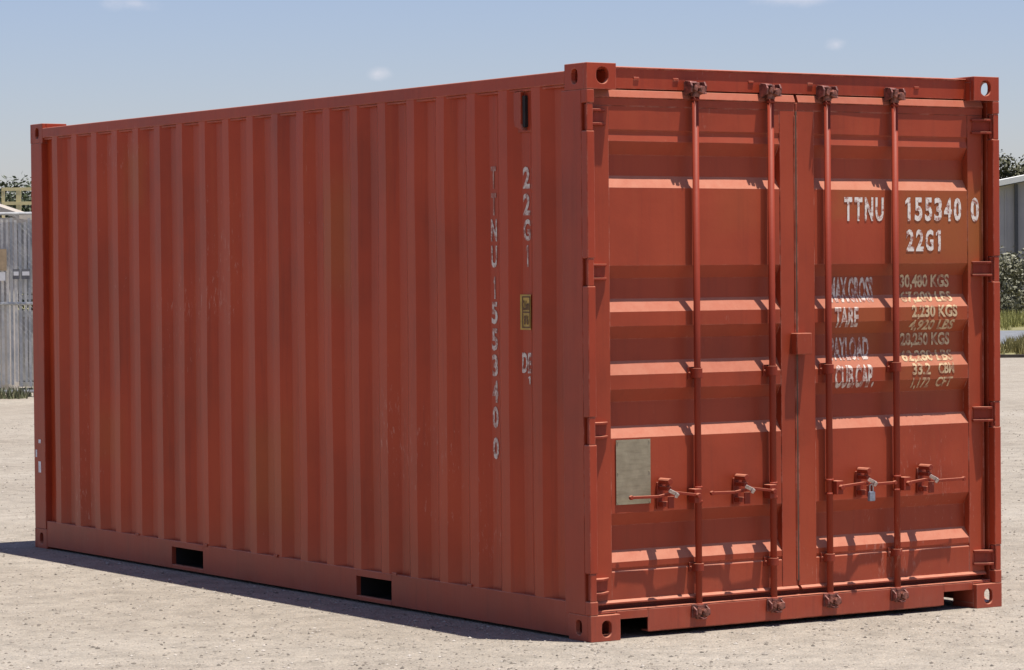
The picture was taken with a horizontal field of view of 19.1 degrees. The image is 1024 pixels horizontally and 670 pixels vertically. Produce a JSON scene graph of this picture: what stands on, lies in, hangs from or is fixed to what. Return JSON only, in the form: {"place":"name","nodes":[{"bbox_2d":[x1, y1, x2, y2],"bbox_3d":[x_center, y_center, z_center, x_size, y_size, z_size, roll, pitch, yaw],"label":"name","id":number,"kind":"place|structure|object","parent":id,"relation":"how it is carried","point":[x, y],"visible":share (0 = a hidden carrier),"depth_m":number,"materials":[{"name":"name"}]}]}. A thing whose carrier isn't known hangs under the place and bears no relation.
{"place":"outdoors","nodes":[
{"label":"outdoors","id":0,"kind":"place"},
{"bbox_2d":[0,187,31,222],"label":"guard platform","id":1,"kind":"structure","parent":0,"point":[18,203],"depth_m":47.41,"materials":[{"name":"beige paint"}]},
{"bbox_2d":[0,358,1023,669],"bbox_3d":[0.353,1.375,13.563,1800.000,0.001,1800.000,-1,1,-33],"label":"ground","id":2,"kind":"structure","parent":0,"point":[108,630],"depth_m":14.12,"materials":[{"name":"beige gravel"}]},
{"bbox_2d":[0,204,31,393],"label":"site cabin","id":3,"kind":"object","parent":2,"relation":"on","point":[4,208],"visible":0.3,"depth_m":43.50,"materials":[{"name":"grey metal"}]},
{"bbox_2d":[0,384,33,398],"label":"weeds","id":4,"kind":"object","parent":2,"relation":"on","point":[18,394],"visible":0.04,"depth_m":41.65,"materials":[{"name":"green plant"}]},
{"bbox_2d":[0,212,33,392],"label":"chain link fence","id":5,"kind":"object","parent":2,"relation":"on","point":[20,274],"visible":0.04,"depth_m":42.22,"materials":[{"name":"grey metal"}]},
{"bbox_2d":[18,310,33,386],"bbox_3d":[-7.473,0.211,45.121,1.350,1.200,1.086,-1,1,0],"label":"storage bin","id":6,"kind":"object","parent":2,"relation":"on","point":[23,339],"visible":0.07,"depth_m":44.59,"materials":[{"name":"grey metal"}]},
{"bbox_2d":[17,223,32,299],"bbox_3d":[-7.485,-1.069,45.096,1.350,1.200,1.086,-1,1,0],"label":"storage bin","id":7,"kind":"object","parent":6,"relation":"on","point":[22,242],"visible":0.09,"depth_m":44.57,"materials":[{"name":"grey metal"}]},
{"bbox_2d":[30,62,1001,642],"bbox_3d":[-0.261,0.021,16.721,2.446,2.591,6.110,-1,1,-33],"label":"shipping container","id":8,"kind":"object","parent":2,"relation":"on","point":[590,352],"visible":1,"depth_m":14.58,"materials":[{"name":"red metal"}]},
{"bbox_2d":[584,82,798,618],"bbox_3d":[0.843,0.074,13.892,1.206,2.455,0.157,-1,1,-33],"label":"door","id":9,"kind":"structure","parent":8,"relation":"in","point":[695,258],"depth_m":13.93,"materials":[{"name":"red paint"}]},
{"bbox_2d":[868,483,874,500],"bbox_3d":[1.702,0.745,14.384,0.034,0.084,0.020,-1,1,-33],"label":"padlock","id":10,"kind":"object","parent":8,"relation":"hanging from","point":[871,495],"visible":1,"depth_m":14.38,"materials":[{"name":"metal"}]},
{"bbox_2d":[791,87,994,607],"bbox_3d":[1.845,0.053,14.538,1.244,2.455,0.157,-1,1,-33],"label":"door","id":11,"kind":"structure","parent":8,"relation":"in","point":[887,344],"depth_m":14.55,"materials":[{"name":"red paint"}]},
{"bbox_2d":[1000,354,1023,357],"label":"timber edging","id":12,"kind":"object","parent":2,"relation":"on","point":[1011,355],"depth_m":56.92,"materials":[{"name":"brown wood"}]},
{"bbox_2d":[0,0,1023,211],"label":"sky","id":13,"kind":"structure","parent":0,"point":[68,62],"materials":[{"name":"blue"}]},
{"bbox_2d":[993,175,1023,310],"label":"metal shed","id":14,"kind":"structure","parent":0,"point":[1011,204],"depth_m":111.93,"materials":[{"name":"grey metal"}]},
{"bbox_2d":[1000,309,1023,329],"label":"grass","id":15,"kind":"structure","parent":0,"point":[1013,319],"depth_m":87.71,"materials":[{"name":"green plant"}]},
{"bbox_2d":[1000,333,1023,353],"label":"grass","id":16,"kind":"structure","parent":0,"point":[1014,345],"depth_m":60.15,"materials":[{"name":"green plant"}]},
{"bbox_2d":[1000,330,1023,343],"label":"road","id":17,"kind":"structure","parent":0,"point":[1013,333],"depth_m":77.03,"materials":[{"name":"grey asphalt"}]},
{"bbox_2d":[1000,325,1023,353],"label":"grass field","id":18,"kind":"structure","parent":0,"point":[1017,328],"depth_m":83.60,"materials":[{"name":"beige plant"}]},
{"bbox_2d":[999,246,1023,314],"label":"bush","id":19,"kind":"object","parent":18,"relation":"on","point":[1011,285],"visible":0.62,"depth_m":103.00,"materials":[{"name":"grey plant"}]},
{"bbox_2d":[999,149,1023,178],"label":"tree","id":20,"kind":"object","parent":18,"relation":"on","point":[1004,171],"visible":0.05,"depth_m":149.84,"materials":[{"name":"green plant"}]},
{"label":"grass verge","id":21,"kind":"structure","parent":0,"visible":0},
{"bbox_2d":[0,173,32,309],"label":"tree","id":22,"kind":"object","parent":21,"relation":"on","point":[10,198],"visible":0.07,"depth_m":85.47,"materials":[{"name":"green plant"}]}
]}

